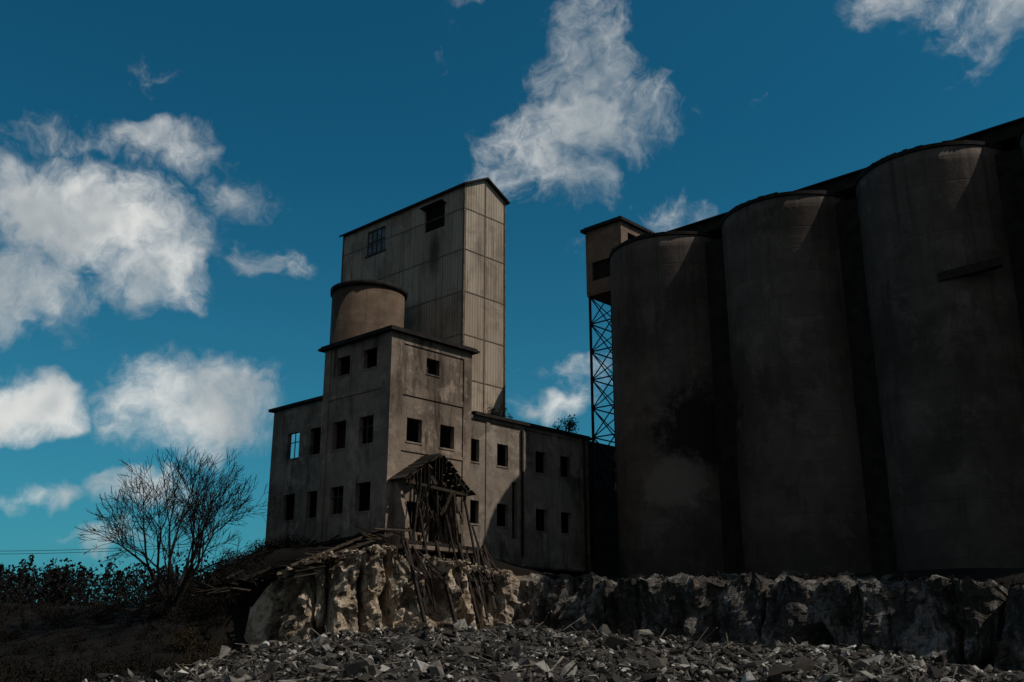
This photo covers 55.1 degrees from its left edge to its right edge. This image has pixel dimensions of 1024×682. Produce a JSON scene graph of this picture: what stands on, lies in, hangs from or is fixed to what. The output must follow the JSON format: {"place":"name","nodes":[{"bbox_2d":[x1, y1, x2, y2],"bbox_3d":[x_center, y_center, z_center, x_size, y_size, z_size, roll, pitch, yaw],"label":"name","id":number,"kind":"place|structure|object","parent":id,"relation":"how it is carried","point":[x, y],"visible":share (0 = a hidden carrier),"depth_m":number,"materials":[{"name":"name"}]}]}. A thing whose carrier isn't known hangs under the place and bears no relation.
{"place":"outdoors","nodes":[
{"label":"outdoors","id":0,"kind":"place"},
{"bbox_2d":[389,544,482,555],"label":"porch floor slab","id":1,"kind":"structure","parent":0,"point":[431,549],"depth_m":59.19,"materials":[{"name":"grey concrete"}]},
{"bbox_2d":[0,547,1023,681],"bbox_3d":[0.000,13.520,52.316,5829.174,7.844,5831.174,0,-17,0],"label":"ground","id":2,"kind":"structure","parent":0,"point":[236,629],"depth_m":52.98,"materials":[{"name":"soil"}]},
{"bbox_2d":[0,549,218,606],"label":"distant forest","id":3,"kind":"object","parent":2,"relation":"on","point":[57,587],"visible":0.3,"depth_m":115.03,"materials":[{"name":"green plant"}]},
{"bbox_2d":[20,540,207,579],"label":"overhead power line","id":4,"kind":"object","parent":2,"relation":"on","point":[112,548],"visible":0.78,"depth_m":101.60,"materials":[{"name":"metal"}]},
{"bbox_2d":[0,533,307,681],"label":"scrub undergrowth","id":5,"kind":"object","parent":2,"relation":"on","point":[17,673],"visible":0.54,"depth_m":56.40,"materials":[{"name":"brown plant"}]},
{"bbox_2d":[75,444,281,618],"bbox_3d":[-19.793,11.513,58.467,10.825,11.119,11.890,9,-19,-28],"label":"bare tree","id":6,"kind":"object","parent":2,"relation":"on","point":[183,584],"visible":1,"depth_m":58.67,"materials":[{"name":"brown plant"}]},
{"bbox_2d":[169,621,240,663],"bbox_3d":[-16.262,16.030,51.026,4.961,2.929,2.795,-10,-19,29],"label":"autumn bush","id":7,"kind":"object","parent":2,"relation":"on","point":[185,640],"visible":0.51,"depth_m":51.30,"materials":[{"name":"brown plant"}]},
{"bbox_2d":[126,525,415,611],"bbox_3d":[-14.926,13.863,59.130,18.714,4.785,11.143,-15,-22,41],"label":"collapsed lean to shed","id":8,"kind":"object","parent":2,"relation":"on","point":[335,545],"visible":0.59,"depth_m":56.93,"materials":[{"name":"brown wood"}]},
{"bbox_2d":[265,400,322,544],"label":"wing walls","id":9,"kind":"structure","parent":2,"relation":"on","point":[294,481],"depth_m":67.44,"materials":[{"name":"grey concrete"}]},
{"bbox_2d":[268,395,322,412],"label":"wing roof","id":10,"kind":"structure","parent":9,"relation":"on","point":[296,404],"depth_m":68.46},
{"bbox_2d":[322,334,462,545],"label":"block walls","id":11,"kind":"structure","parent":2,"relation":"on","point":[351,467],"depth_m":63.66,"materials":[{"name":"grey concrete"}]},
{"bbox_2d":[289,416,372,513],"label":"broken glazing bars","id":12,"kind":"object","parent":11,"relation":"on","point":[367,426],"visible":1,"depth_m":63.16,"materials":[{"name":"brown wood"}]},
{"bbox_2d":[315,331,471,545],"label":"block pilasters and sills","id":13,"kind":"object","parent":11,"relation":"attached to","point":[393,391],"visible":0.93,"depth_m":62.91,"materials":[{"name":"grey concrete"}]},
{"bbox_2d":[318,325,479,361],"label":"block roof slab","id":14,"kind":"structure","parent":11,"relation":"on","point":[377,332],"depth_m":64.88,"materials":[{"name":"grey concrete"}]},
{"bbox_2d":[329,279,407,343],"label":"round concrete tank","id":15,"kind":"object","parent":14,"relation":"on","point":[360,306],"visible":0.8,"depth_m":71.70,"materials":[{"name":"beige concrete"}]},
{"bbox_2d":[392,479,464,558],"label":"porch side walls","id":16,"kind":"structure","parent":2,"relation":"on","point":[400,517],"depth_m":59.60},
{"bbox_2d":[388,453,475,559],"bbox_3d":[-4.783,10.789,60.853,2.039,7.645,6.041,-15,-22,41],"label":"collapsed porch timber","id":17,"kind":"object","parent":2,"relation":"on","point":[441,465],"visible":0.84,"depth_m":61.05,"materials":[{"name":"brown wood"}]},
{"bbox_2d":[470,439,543,538],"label":"wing floors","id":18,"kind":"structure","parent":2,"relation":"on","point":[501,508],"depth_m":72.92,"materials":[{"name":"paint"}]},
{"bbox_2d":[470,418,590,577],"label":"wing walls","id":19,"kind":"structure","parent":2,"relation":"on","point":[503,545],"depth_m":69.60,"materials":[{"name":"grey concrete"}]},
{"bbox_2d":[339,177,509,415],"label":"metal clad elevator tower","id":20,"kind":"structure","parent":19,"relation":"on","point":[440,258],"depth_m":75.66,"materials":[{"name":"beige metal"}]},
{"bbox_2d":[368,227,385,254],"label":"window glass","id":21,"kind":"structure","parent":20,"relation":"in","point":[383,229],"depth_m":81.78,"materials":[{"name":"glass"}]},
{"bbox_2d":[485,403,512,418],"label":"rooftop shrub","id":22,"kind":"object","parent":19,"relation":"on","point":[495,413],"visible":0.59,"depth_m":70.22,"materials":[{"name":"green plant"}]},
{"bbox_2d":[471,414,591,570],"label":"wing piers and bands","id":23,"kind":"object","parent":19,"relation":"attached to","point":[522,562],"visible":0.88,"depth_m":70.40,"materials":[{"name":"concrete"}]},
{"bbox_2d":[471,411,592,440],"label":"wing roof","id":24,"kind":"structure","parent":19,"relation":"on","point":[509,420],"depth_m":70.72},
{"bbox_2d":[521,430,587,573],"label":"downpipes","id":25,"kind":"object","parent":19,"relation":"attached to","point":[522,498],"visible":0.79,"depth_m":69.92,"materials":[{"name":"metal"}]},
{"bbox_2d":[550,414,580,439],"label":"rooftop shrub","id":26,"kind":"object","parent":19,"relation":"on","point":[570,424],"visible":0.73,"depth_m":75.24,"materials":[{"name":"green plant"}]},
{"bbox_2d":[82,618,1023,681],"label":"rubble heap","id":27,"kind":"object","parent":2,"relation":"on","point":[869,670],"visible":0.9,"depth_m":24.62,"materials":[{"name":"gravel"}]},
{"bbox_2d":[163,612,957,681],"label":"scattered laths and rods","id":28,"kind":"object","parent":27,"relation":"on","point":[576,663],"visible":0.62,"depth_m":24.11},
{"bbox_2d":[588,441,618,578],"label":"sooty annex","id":29,"kind":"object","parent":2,"relation":"on","point":[601,551],"visible":0.29,"depth_m":74.07,"materials":[{"name":"black concrete"}]},
{"bbox_2d":[580,216,654,579],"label":"conveyor headhouse on lattice legs","id":30,"kind":"object","parent":2,"relation":"on","point":[603,238],"visible":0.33,"depth_m":78.61,"materials":[{"name":"metal"}]},
{"bbox_2d":[609,230,744,577],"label":"concrete silo","id":31,"kind":"object","parent":2,"relation":"on","point":[678,500],"visible":0.82,"depth_m":68.31,"materials":[{"name":"grey concrete"}]},
{"bbox_2d":[721,190,896,575],"bbox_3d":[19.972,3.641,65.311,10.600,26.250,9.560,-15,-22,41],"label":"concrete silo","id":32,"kind":"object","parent":2,"relation":"on","point":[813,484],"visible":0.88,"depth_m":61.81,"materials":[{"name":"grey concrete"}]},
{"bbox_2d":[853,139,1023,570],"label":"concrete silo","id":33,"kind":"object","parent":2,"relation":"on","point":[942,229],"visible":0.98,"depth_m":55.91,"materials":[{"name":"concrete"}]},
{"bbox_2d":[669,117,1023,236],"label":"rooftop conveyor gallery","id":34,"kind":"object","parent":33,"relation":"on","point":[1006,133],"depth_m":64.64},
{"bbox_2d":[1015,126,1023,162],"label":"concrete silo","id":35,"kind":"object","parent":2,"relation":"on","point":[1019,141],"visible":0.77,"depth_m":57.16,"materials":[{"name":"grey concrete"}]},
{"bbox_2d":[0,0,1023,604],"label":"sky","id":36,"kind":"structure","parent":0,"point":[181,181],"materials":[{"name":"blue"}]},
{"bbox_2d":[244,544,1023,671],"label":"quarry cliff","id":37,"kind":"structure","parent":0,"point":[955,621],"depth_m":51.37,"materials":[{"name":"beige stone"}]},
{"bbox_2d":[298,545,512,576],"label":"fallen masonry blocks","id":38,"kind":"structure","parent":37,"relation":"on","point":[459,562],"depth_m":57.62,"materials":[{"name":"grey stone"}]},
{"bbox_2d":[400,500,501,622],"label":"bent pipes and stilts","id":39,"kind":"object","parent":37,"relation":"on","point":[485,559],"visible":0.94,"depth_m":58.75,"materials":[{"name":"metal"}]},
{"bbox_2d":[567,571,1023,586],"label":"clifftop weeds","id":40,"kind":"object","parent":37,"relation":"on","point":[768,576],"visible":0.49,"depth_m":48.51,"materials":[{"name":"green plant"}]}
]}

